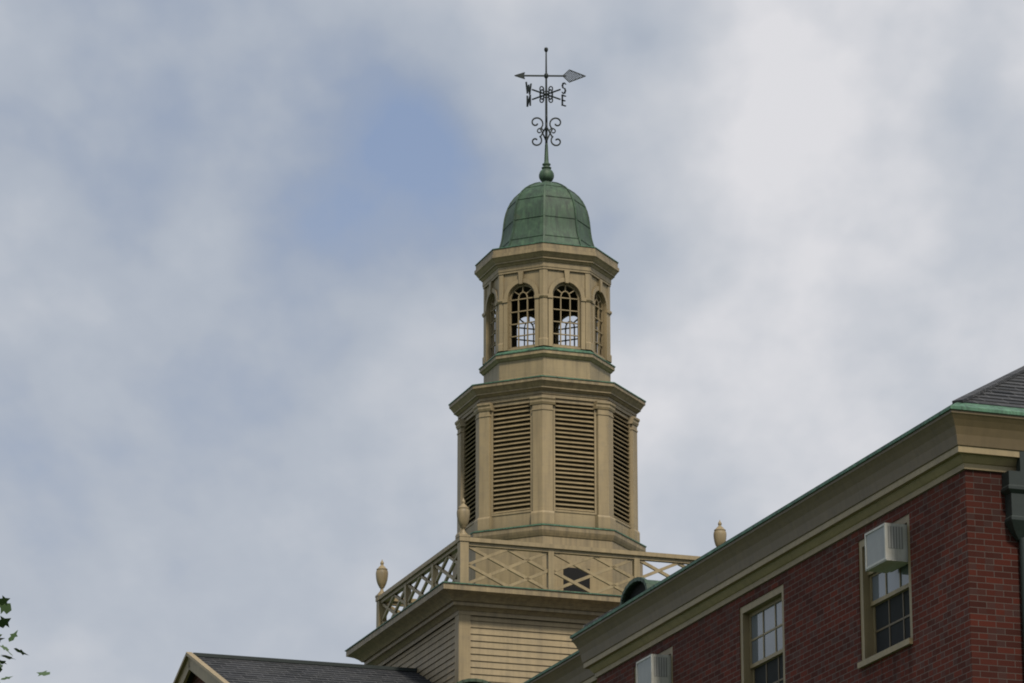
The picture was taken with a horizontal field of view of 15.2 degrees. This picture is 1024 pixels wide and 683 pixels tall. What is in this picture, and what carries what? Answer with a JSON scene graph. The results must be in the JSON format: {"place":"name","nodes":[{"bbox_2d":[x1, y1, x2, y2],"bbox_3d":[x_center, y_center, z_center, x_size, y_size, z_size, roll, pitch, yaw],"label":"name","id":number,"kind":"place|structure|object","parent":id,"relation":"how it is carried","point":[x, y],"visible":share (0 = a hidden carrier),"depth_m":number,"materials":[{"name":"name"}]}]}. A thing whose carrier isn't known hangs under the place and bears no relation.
{"place":"outdoors","nodes":[
{"label":"outdoors","id":0,"kind":"place"},
{"bbox_2d":[0,0,1023,682],"label":"sky","id":1,"kind":"structure","parent":0,"point":[242,242],"materials":[{"name":"grey"}]},
{"label":"ground","id":2,"kind":"structure","parent":0,"visible":0},
{"bbox_2d":[0,595,49,679],"bbox_3d":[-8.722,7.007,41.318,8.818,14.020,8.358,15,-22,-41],"label":"maple tree","id":3,"kind":"object","parent":2,"relation":"on","point":[5,606],"visible":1,"depth_m":41.45,"materials":[{"name":"green plant"}]},
{"bbox_2d":[173,143,1023,682],"bbox_3d":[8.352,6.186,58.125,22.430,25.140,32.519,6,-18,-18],"label":"building","id":4,"kind":"structure","parent":2,"relation":"on","point":[899,559],"depth_m":63.12,"materials":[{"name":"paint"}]},
{"bbox_2d":[514,47,585,145],"bbox_3d":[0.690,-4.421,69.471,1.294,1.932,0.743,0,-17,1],"label":"weather vane","id":5,"kind":"object","parent":4,"relation":"on","point":[574,76],"visible":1,"depth_m":69.46,"materials":[{"name":"metal"}]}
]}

